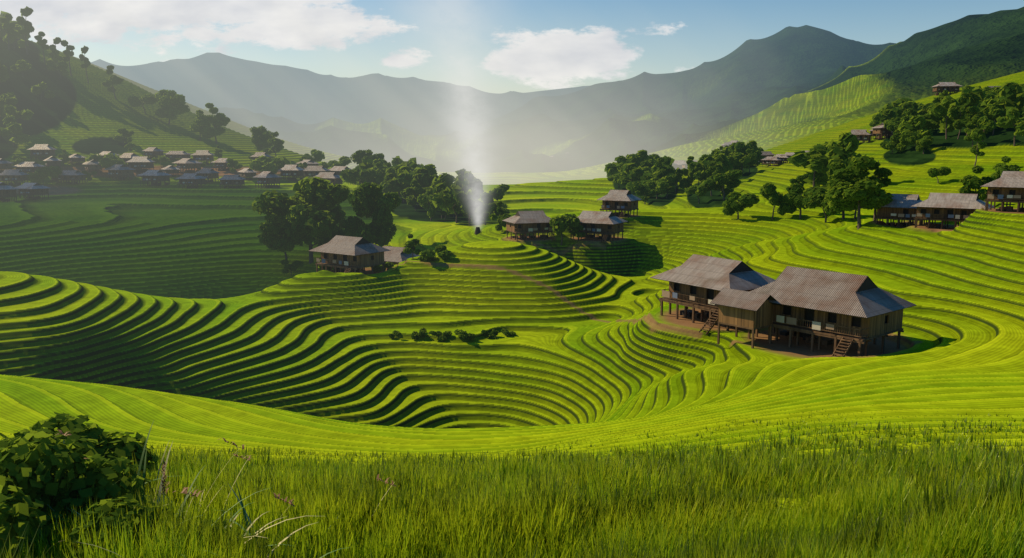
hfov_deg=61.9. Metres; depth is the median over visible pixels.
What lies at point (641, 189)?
tree
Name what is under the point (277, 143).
tree
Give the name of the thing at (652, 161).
tree
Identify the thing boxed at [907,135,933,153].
tree
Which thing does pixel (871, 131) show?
village house
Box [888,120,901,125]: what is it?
tree
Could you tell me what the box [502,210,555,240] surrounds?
house
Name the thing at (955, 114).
tree
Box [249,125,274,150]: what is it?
tree
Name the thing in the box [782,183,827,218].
tree
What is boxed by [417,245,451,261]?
bush
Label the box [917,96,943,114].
tree
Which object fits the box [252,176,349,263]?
tree
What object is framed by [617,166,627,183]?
tree
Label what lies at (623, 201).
house
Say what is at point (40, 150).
village house
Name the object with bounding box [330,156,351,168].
tree
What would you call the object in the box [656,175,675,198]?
tree
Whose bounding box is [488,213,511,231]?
tree
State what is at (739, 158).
tree
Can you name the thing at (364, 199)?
tree
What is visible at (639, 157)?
tree
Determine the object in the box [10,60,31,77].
tree
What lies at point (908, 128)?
tree
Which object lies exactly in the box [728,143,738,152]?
tree
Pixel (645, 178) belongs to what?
tree
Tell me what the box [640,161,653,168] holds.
tree
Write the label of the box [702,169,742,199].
tree
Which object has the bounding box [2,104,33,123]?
tree
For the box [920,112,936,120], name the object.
tree
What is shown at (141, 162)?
village house
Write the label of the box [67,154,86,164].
village house
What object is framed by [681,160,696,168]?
village house
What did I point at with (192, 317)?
terrain ground
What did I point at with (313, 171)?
village house
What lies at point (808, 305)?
house
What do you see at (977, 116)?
tree
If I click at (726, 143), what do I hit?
village house
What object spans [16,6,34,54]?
tall tree
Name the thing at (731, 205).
tree
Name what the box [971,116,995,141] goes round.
tree
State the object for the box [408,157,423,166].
tree
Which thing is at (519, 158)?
mist bank
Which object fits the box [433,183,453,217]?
tree
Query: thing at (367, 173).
tree
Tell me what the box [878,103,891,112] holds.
tree
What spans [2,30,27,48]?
tree
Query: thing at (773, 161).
village house
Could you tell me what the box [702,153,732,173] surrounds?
tree
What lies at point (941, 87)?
village house
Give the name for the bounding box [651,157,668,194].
tree
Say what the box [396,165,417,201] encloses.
tree
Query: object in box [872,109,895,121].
tree
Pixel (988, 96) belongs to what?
tree
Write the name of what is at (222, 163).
village house
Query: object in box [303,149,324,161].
tree
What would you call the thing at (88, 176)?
tree
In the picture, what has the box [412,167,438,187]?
tree
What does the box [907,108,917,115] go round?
tree
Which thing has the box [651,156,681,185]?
tree
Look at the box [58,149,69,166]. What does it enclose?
tree
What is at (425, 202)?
tree
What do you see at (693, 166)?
tree
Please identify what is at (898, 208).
house
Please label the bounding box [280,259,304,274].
tree
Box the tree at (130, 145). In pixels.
[124,137,135,152]
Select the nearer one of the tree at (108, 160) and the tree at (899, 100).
the tree at (108, 160)
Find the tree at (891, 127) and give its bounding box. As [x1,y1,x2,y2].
[887,124,897,130]
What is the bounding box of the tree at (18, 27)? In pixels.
[15,24,30,40]
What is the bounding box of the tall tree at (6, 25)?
[0,13,16,50]
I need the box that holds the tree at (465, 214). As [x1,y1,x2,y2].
[459,205,472,216]
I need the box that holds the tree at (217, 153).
[214,145,222,158]
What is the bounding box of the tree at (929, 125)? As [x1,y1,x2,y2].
[917,120,939,131]
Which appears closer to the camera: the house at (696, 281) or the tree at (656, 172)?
the house at (696, 281)
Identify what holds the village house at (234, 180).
on the terrain ground at (192, 317)
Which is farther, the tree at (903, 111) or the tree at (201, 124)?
the tree at (201, 124)
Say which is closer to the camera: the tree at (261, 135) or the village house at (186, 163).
the village house at (186, 163)
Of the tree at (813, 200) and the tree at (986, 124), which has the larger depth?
the tree at (986, 124)
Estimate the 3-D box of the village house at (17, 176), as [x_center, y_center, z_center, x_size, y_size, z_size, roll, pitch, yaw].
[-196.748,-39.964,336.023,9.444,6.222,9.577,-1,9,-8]
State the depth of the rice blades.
8.33 m
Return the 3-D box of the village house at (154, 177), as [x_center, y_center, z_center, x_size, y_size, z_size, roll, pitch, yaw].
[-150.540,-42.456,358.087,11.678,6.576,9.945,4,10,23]
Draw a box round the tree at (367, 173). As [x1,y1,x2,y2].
[339,159,376,187]
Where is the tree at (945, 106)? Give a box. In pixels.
[929,95,959,138]
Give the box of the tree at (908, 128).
[898,115,931,149]
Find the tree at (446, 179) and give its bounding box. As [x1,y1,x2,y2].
[430,172,452,191]
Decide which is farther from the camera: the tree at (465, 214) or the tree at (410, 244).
the tree at (465, 214)
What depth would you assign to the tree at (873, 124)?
398.44 m
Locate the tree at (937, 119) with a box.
[935,116,942,122]
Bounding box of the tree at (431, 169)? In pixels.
[410,165,435,179]
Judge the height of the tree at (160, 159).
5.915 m
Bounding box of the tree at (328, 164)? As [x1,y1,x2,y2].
[321,160,337,168]
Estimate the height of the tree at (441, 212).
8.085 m
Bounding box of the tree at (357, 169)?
[348,168,371,183]
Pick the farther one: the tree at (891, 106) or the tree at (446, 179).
the tree at (891, 106)
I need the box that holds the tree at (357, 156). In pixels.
[349,149,383,168]
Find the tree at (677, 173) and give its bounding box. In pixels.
[665,168,691,192]
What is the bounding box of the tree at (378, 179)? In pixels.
[371,174,385,192]
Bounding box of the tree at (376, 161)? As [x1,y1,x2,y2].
[373,159,386,169]
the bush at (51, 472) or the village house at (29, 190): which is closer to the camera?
the bush at (51, 472)
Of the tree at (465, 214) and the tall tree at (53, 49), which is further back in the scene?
the tall tree at (53, 49)
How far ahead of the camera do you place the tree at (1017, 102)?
274.96 m
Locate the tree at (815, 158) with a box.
[787,143,829,186]
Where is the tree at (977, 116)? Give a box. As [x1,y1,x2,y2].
[965,114,980,129]
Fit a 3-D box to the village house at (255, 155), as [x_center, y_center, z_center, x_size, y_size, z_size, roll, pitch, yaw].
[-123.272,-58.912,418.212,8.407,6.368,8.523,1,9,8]
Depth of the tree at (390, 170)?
333.36 m
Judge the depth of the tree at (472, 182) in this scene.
299.05 m
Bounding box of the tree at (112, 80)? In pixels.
[101,65,122,98]
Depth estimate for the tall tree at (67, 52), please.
470.67 m
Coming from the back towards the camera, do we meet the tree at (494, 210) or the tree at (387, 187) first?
the tree at (387, 187)
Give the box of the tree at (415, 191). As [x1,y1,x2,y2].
[405,179,423,210]
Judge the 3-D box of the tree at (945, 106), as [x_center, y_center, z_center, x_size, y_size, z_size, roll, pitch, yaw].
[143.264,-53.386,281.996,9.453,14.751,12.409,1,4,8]
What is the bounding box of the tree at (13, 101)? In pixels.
[0,92,17,107]
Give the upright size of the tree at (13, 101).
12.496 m
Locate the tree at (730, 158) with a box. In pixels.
[726,155,741,169]
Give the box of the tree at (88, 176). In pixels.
[81,171,96,181]
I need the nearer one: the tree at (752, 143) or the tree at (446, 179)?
the tree at (446, 179)
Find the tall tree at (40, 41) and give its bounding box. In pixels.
[34,31,49,62]
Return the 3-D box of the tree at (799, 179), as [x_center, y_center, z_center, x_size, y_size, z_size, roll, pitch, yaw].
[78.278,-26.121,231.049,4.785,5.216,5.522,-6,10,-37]
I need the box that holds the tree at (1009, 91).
[997,81,1023,110]
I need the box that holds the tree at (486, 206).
[480,193,494,224]
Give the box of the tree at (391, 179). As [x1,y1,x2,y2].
[384,173,400,197]
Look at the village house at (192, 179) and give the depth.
352.21 m
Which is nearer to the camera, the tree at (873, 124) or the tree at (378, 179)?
the tree at (378, 179)
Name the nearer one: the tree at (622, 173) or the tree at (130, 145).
the tree at (622, 173)
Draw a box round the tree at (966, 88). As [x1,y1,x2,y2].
[961,84,971,93]
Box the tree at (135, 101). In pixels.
[127,94,156,113]
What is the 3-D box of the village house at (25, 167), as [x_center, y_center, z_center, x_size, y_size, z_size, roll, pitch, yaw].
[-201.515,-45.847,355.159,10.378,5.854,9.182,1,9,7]
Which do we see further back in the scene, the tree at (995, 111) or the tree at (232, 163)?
the tree at (232, 163)
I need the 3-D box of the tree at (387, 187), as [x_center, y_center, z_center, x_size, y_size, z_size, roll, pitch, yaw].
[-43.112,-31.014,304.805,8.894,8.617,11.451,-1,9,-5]
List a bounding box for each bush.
[0,412,158,478]
[0,431,153,557]
[24,493,213,557]
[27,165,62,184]
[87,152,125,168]
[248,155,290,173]
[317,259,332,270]
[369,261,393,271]
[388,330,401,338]
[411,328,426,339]
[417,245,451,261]
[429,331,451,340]
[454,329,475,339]
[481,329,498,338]
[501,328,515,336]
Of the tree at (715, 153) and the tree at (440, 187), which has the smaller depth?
the tree at (440, 187)
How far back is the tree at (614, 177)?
354.86 m
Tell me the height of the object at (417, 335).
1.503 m
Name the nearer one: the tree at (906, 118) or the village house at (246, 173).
the tree at (906, 118)
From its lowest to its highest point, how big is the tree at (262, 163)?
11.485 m
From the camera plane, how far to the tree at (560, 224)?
159.78 m
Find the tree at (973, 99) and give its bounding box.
[956,89,983,109]
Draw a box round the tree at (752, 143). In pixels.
[745,140,760,160]
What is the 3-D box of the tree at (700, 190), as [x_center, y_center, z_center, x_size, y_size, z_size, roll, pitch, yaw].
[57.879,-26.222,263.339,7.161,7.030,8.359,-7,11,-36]
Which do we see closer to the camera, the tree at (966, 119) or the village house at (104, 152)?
the tree at (966, 119)
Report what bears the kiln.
on the terrain ground at (192, 317)
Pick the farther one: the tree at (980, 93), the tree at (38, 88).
the tree at (38, 88)
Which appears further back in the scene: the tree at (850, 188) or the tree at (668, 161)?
the tree at (668, 161)
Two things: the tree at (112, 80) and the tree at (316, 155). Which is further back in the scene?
the tree at (112, 80)
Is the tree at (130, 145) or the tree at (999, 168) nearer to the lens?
the tree at (999, 168)
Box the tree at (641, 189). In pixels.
[633,184,656,203]
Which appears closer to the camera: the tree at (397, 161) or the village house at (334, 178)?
the village house at (334, 178)
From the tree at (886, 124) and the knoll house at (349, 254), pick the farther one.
the tree at (886, 124)
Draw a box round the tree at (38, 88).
[31,81,55,99]
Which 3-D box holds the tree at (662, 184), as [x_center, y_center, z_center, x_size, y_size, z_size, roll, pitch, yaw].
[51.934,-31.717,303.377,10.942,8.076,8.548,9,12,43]
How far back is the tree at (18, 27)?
493.95 m
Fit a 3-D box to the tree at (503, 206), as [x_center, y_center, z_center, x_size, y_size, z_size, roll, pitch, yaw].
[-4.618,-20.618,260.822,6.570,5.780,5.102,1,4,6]
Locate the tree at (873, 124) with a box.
[869,121,879,126]
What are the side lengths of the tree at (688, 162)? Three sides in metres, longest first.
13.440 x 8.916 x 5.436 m
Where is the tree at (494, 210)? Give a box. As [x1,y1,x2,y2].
[489,202,509,215]
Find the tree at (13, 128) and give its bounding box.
[0,122,29,145]
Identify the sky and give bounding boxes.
[0,0,1023,93]
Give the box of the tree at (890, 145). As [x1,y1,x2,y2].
[880,141,906,153]
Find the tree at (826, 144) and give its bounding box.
[808,141,855,171]
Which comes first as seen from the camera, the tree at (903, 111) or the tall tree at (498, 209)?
the tall tree at (498, 209)
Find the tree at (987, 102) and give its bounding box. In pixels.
[977,98,1003,117]
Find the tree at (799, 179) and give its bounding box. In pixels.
[789,173,809,186]
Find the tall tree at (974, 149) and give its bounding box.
[970,133,986,165]
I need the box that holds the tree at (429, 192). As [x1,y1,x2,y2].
[424,188,436,211]
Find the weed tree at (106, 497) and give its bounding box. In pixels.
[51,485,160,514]
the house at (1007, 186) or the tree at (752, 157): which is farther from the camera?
the tree at (752, 157)
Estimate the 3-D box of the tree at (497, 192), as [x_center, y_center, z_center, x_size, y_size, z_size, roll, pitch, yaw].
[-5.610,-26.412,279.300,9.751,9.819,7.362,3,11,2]
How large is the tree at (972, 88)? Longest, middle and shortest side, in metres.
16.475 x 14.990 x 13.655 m
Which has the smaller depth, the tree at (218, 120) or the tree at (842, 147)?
the tree at (842, 147)
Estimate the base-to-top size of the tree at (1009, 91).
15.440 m
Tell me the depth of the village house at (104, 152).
387.45 m
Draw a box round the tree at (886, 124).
[883,118,895,134]
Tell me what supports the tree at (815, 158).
on the terrain ground at (192, 317)
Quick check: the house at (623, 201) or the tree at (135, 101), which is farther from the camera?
the tree at (135, 101)
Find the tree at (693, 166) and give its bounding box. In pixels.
[687,154,714,179]
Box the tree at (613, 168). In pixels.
[604,155,627,174]
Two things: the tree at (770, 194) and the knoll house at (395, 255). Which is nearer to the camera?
the knoll house at (395, 255)
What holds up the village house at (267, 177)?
on the terrain ground at (192, 317)
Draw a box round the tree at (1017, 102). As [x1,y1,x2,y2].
[1012,92,1023,117]
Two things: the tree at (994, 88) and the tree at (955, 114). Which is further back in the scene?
the tree at (994, 88)
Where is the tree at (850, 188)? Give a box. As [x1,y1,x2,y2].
[825,155,893,229]
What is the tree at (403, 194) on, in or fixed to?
on the terrain ground at (192, 317)
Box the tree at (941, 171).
[927,166,951,182]
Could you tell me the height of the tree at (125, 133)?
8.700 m
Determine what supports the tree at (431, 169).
on the terrain ground at (192, 317)
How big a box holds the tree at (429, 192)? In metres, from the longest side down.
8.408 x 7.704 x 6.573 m
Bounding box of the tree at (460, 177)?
[451,174,469,189]
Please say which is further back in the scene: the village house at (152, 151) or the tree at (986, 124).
the village house at (152, 151)
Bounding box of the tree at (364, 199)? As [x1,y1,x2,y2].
[341,182,401,246]
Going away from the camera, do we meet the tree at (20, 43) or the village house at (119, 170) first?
the village house at (119, 170)
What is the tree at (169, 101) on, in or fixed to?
on the terrain ground at (192, 317)
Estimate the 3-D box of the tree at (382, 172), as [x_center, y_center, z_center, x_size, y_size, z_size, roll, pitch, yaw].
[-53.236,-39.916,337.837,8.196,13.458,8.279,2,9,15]
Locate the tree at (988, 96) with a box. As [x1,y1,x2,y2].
[984,94,994,99]
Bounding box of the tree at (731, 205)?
[722,191,759,218]
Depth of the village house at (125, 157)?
386.12 m
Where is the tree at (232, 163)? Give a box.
[227,158,242,172]
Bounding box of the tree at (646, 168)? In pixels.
[642,167,650,170]
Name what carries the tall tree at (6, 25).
on the terrain ground at (192, 317)
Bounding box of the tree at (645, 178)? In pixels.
[626,173,651,195]
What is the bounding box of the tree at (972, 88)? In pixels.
[970,86,996,100]
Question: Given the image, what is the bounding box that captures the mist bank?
[435,133,576,184]
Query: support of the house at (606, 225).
on the terrain ground at (192, 317)
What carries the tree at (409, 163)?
on the terrain ground at (192, 317)
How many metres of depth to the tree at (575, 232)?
160.82 m
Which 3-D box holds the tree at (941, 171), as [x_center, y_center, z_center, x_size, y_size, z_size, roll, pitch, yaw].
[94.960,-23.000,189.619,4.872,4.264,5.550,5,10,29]
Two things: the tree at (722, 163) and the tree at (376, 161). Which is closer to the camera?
the tree at (722, 163)
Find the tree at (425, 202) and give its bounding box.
[417,194,439,220]
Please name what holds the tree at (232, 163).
on the terrain ground at (192, 317)
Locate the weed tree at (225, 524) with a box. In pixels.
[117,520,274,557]
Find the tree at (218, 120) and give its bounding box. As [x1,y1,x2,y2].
[201,103,230,143]
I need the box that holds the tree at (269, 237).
[257,214,299,260]
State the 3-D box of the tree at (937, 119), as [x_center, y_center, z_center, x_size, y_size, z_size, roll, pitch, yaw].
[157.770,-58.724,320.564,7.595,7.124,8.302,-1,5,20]
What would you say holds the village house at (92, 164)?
on the terrain ground at (192, 317)
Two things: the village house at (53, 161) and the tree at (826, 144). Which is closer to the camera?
the tree at (826, 144)
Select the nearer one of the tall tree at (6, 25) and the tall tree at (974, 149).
the tall tree at (974, 149)
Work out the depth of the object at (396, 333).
103.36 m
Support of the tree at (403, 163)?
on the terrain ground at (192, 317)
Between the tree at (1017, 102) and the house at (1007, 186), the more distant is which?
the tree at (1017, 102)
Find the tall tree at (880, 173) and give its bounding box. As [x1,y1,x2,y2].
[866,160,892,220]
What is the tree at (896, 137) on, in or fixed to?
on the terrain ground at (192, 317)
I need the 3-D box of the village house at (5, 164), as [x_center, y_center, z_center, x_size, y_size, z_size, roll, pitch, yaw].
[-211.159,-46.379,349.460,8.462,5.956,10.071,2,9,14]
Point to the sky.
(502, 46)
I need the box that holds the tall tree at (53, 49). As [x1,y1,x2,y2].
[49,37,60,70]
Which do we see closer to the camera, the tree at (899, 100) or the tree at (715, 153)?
the tree at (715, 153)
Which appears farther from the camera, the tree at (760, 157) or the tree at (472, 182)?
the tree at (760, 157)
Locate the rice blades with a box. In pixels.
[0,401,1023,557]
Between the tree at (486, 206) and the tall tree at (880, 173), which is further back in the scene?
the tree at (486, 206)
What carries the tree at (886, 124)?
on the terrain ground at (192, 317)
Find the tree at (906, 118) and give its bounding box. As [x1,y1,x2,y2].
[902,111,910,120]
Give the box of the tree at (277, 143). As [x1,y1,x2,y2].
[263,131,284,156]
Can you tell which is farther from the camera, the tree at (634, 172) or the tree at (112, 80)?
the tree at (112, 80)
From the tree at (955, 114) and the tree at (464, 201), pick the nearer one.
the tree at (464, 201)
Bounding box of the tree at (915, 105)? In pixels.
[912,102,918,111]
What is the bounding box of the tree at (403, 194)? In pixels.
[400,187,430,205]
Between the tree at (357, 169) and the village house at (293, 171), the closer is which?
the tree at (357, 169)
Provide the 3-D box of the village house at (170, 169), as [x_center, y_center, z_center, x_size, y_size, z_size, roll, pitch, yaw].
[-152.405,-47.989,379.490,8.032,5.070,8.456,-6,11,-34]
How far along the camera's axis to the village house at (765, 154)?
455.75 m
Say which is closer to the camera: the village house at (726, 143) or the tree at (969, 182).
the tree at (969, 182)
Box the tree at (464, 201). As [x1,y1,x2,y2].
[454,190,482,225]
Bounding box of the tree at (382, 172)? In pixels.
[374,161,385,176]
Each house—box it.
[0,158,11,172]
[0,169,29,185]
[0,182,17,201]
[12,162,43,172]
[15,182,49,199]
[27,144,57,159]
[43,156,61,168]
[50,170,86,183]
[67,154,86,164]
[82,159,101,173]
[97,151,118,156]
[103,164,135,179]
[119,153,137,165]
[127,156,154,172]
[136,170,170,185]
[142,147,163,158]
[162,151,189,160]
[162,165,178,176]
[173,158,200,172]
[175,173,206,188]
[191,150,213,164]
[196,168,219,181]
[210,158,235,170]
[217,175,244,188]
[238,168,255,179]
[250,152,271,161]
[253,171,280,188]
[279,165,304,180]
[295,160,319,168]
[303,166,330,177]
[309,235,390,274]
[314,172,342,184]
[329,166,349,174]
[383,246,419,264]
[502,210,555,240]
[570,211,627,242]
[597,190,642,218]
[650,254,774,334]
[674,160,686,169]
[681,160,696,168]
[710,266,916,356]
[721,142,731,146]
[761,151,774,157]
[761,156,781,166]
[773,154,788,163]
[780,152,794,156]
[851,129,870,143]
[869,129,891,139]
[872,123,893,138]
[874,194,926,226]
[910,193,993,228]
[932,82,961,95]
[980,171,1023,212]
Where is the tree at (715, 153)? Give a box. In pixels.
[709,151,720,160]
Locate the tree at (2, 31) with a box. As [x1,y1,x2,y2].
[0,23,15,37]
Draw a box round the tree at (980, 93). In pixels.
[957,87,984,105]
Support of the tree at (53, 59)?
on the terrain ground at (192, 317)
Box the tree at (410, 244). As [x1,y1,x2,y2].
[403,233,420,257]
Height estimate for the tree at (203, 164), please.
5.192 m
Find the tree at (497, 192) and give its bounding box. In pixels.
[480,184,509,203]
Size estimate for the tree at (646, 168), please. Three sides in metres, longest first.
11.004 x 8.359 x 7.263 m
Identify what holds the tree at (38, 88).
on the terrain ground at (192, 317)
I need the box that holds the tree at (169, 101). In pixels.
[154,89,189,124]
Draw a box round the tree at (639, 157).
[629,149,648,166]
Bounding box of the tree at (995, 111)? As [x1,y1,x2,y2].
[988,104,1005,134]
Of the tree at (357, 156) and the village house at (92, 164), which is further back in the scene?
the tree at (357, 156)
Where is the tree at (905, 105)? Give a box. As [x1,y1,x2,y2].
[898,98,914,109]
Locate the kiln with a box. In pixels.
[474,227,480,233]
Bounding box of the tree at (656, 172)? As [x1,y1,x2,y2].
[653,165,675,184]
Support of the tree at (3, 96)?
on the terrain ground at (192, 317)
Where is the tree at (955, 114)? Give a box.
[949,93,971,138]
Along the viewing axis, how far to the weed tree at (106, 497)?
7.14 m
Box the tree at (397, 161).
[391,156,402,166]
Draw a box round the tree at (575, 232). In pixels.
[571,222,585,240]
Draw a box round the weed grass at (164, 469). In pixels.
[16,421,395,557]
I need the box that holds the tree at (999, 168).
[990,156,1020,179]
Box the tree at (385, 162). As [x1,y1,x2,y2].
[380,159,393,167]
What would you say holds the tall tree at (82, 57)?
on the terrain ground at (192, 317)
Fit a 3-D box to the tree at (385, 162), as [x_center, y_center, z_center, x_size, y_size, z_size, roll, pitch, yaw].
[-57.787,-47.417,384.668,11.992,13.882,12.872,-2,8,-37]
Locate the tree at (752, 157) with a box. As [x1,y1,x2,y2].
[742,148,756,172]
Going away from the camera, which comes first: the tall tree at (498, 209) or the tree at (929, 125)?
the tall tree at (498, 209)
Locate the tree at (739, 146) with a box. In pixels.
[727,141,754,155]
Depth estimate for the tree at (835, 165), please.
148.06 m
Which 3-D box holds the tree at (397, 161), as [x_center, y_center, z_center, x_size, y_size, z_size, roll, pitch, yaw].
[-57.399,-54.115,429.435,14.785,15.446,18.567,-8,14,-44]
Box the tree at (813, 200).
[802,192,842,221]
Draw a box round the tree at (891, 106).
[883,102,898,115]
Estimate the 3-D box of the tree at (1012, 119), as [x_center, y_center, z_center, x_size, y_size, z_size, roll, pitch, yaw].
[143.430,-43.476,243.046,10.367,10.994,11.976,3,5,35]
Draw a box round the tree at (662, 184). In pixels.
[643,179,668,198]
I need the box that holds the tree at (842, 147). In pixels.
[825,132,864,179]
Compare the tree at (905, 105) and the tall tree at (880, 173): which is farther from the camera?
the tree at (905, 105)
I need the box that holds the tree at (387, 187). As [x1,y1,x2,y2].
[379,181,402,192]
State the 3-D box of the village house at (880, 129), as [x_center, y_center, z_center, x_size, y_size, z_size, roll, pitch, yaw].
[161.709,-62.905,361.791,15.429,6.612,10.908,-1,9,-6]
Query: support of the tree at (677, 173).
on the terrain ground at (192, 317)
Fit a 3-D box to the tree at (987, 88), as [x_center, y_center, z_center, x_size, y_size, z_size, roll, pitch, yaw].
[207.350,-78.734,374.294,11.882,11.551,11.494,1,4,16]
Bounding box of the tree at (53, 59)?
[46,52,63,65]
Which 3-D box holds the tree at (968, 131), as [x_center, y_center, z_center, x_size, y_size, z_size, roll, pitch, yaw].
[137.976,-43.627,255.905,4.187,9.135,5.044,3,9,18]
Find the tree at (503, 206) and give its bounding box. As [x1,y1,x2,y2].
[488,202,507,214]
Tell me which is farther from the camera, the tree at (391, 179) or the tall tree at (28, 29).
the tall tree at (28, 29)
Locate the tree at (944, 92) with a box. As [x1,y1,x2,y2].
[939,90,948,96]
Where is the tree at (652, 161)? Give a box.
[648,159,673,168]
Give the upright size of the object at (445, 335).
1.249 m
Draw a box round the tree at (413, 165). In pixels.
[409,162,416,173]
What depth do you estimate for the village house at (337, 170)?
420.60 m
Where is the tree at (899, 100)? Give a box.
[891,98,904,103]
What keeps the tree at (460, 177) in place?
on the terrain ground at (192, 317)
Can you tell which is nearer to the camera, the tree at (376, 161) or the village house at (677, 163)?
the tree at (376, 161)
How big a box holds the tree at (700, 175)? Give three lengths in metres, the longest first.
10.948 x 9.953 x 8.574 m
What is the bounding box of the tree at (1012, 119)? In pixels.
[996,107,1023,145]
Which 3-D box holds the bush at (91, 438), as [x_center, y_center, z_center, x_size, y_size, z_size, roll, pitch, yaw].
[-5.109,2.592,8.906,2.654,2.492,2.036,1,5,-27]
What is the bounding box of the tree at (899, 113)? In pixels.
[896,109,901,120]
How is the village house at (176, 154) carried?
on the terrain ground at (192, 317)
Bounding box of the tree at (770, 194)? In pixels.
[759,182,785,219]
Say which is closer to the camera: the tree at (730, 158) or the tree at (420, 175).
the tree at (420, 175)
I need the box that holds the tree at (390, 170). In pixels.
[382,167,395,181]
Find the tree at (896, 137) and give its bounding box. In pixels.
[890,129,900,143]
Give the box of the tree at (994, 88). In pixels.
[985,86,1001,94]
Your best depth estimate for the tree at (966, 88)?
378.27 m
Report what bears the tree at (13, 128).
on the terrain ground at (192, 317)
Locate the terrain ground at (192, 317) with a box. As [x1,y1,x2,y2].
[0,7,1023,557]
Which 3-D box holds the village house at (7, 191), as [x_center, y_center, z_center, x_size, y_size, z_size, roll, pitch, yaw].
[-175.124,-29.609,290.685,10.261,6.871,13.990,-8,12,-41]
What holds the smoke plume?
on the kiln
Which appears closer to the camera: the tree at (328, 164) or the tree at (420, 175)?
the tree at (420, 175)
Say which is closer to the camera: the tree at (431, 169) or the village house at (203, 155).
the tree at (431, 169)
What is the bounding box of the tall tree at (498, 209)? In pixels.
[496,201,505,215]
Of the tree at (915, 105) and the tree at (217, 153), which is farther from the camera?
the tree at (217, 153)
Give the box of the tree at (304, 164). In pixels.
[299,156,307,167]
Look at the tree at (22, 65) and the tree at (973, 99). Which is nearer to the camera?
the tree at (973, 99)
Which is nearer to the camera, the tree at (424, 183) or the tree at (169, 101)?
the tree at (424, 183)
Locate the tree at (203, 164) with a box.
[198,161,205,169]
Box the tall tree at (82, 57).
[79,46,90,82]
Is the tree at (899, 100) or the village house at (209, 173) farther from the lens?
the tree at (899, 100)
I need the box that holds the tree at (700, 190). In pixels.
[685,183,710,202]
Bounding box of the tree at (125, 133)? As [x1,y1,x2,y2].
[112,128,134,144]
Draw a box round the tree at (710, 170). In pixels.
[700,166,715,195]
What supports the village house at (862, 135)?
on the terrain ground at (192, 317)
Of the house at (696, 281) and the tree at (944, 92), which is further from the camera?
the tree at (944, 92)
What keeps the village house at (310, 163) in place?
on the terrain ground at (192, 317)
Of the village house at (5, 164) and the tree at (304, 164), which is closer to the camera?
the village house at (5, 164)
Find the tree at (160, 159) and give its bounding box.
[152,156,168,167]
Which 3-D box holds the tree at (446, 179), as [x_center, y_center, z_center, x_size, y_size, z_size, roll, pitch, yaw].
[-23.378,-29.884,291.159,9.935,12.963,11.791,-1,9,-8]
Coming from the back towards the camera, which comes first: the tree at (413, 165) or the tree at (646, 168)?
the tree at (646, 168)
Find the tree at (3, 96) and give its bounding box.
[0,93,11,116]
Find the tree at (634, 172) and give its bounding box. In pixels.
[619,163,644,186]
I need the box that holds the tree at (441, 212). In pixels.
[439,208,445,219]
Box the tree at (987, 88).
[983,86,991,91]
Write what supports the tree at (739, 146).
on the terrain ground at (192, 317)
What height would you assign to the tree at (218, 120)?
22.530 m
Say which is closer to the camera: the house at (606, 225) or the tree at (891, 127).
the house at (606, 225)
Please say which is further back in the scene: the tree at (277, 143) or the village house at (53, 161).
the tree at (277, 143)
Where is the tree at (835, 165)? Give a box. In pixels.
[820,162,861,218]
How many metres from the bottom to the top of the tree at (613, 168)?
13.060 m
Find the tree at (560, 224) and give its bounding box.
[549,213,580,244]
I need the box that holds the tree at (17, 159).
[10,155,26,169]
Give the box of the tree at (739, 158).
[731,152,751,174]
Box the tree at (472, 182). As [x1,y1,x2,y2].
[457,171,483,193]
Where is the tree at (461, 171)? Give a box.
[454,168,474,181]
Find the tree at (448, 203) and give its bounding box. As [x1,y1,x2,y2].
[431,181,472,222]
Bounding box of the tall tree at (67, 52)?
[60,40,74,75]
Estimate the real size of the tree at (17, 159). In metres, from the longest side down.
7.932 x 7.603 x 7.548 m
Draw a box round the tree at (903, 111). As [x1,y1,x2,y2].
[891,101,919,116]
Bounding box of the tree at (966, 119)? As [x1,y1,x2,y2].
[952,106,984,135]
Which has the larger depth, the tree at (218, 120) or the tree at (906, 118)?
the tree at (218, 120)
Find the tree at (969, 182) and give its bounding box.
[958,165,994,200]
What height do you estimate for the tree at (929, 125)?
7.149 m
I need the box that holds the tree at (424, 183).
[418,180,430,187]
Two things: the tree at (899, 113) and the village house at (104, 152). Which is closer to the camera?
the tree at (899, 113)
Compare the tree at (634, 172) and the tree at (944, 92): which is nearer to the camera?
the tree at (634, 172)
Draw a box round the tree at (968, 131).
[964,118,979,146]
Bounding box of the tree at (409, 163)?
[407,161,419,170]
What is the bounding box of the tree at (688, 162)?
[681,156,693,183]
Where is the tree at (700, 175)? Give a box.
[687,169,709,185]
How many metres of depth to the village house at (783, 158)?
341.46 m
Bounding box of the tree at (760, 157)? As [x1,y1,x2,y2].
[753,155,763,164]
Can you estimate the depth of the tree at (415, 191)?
277.61 m
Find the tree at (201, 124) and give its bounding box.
[189,110,210,140]
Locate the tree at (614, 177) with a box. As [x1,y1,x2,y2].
[607,173,618,187]
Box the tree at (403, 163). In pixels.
[394,161,407,167]

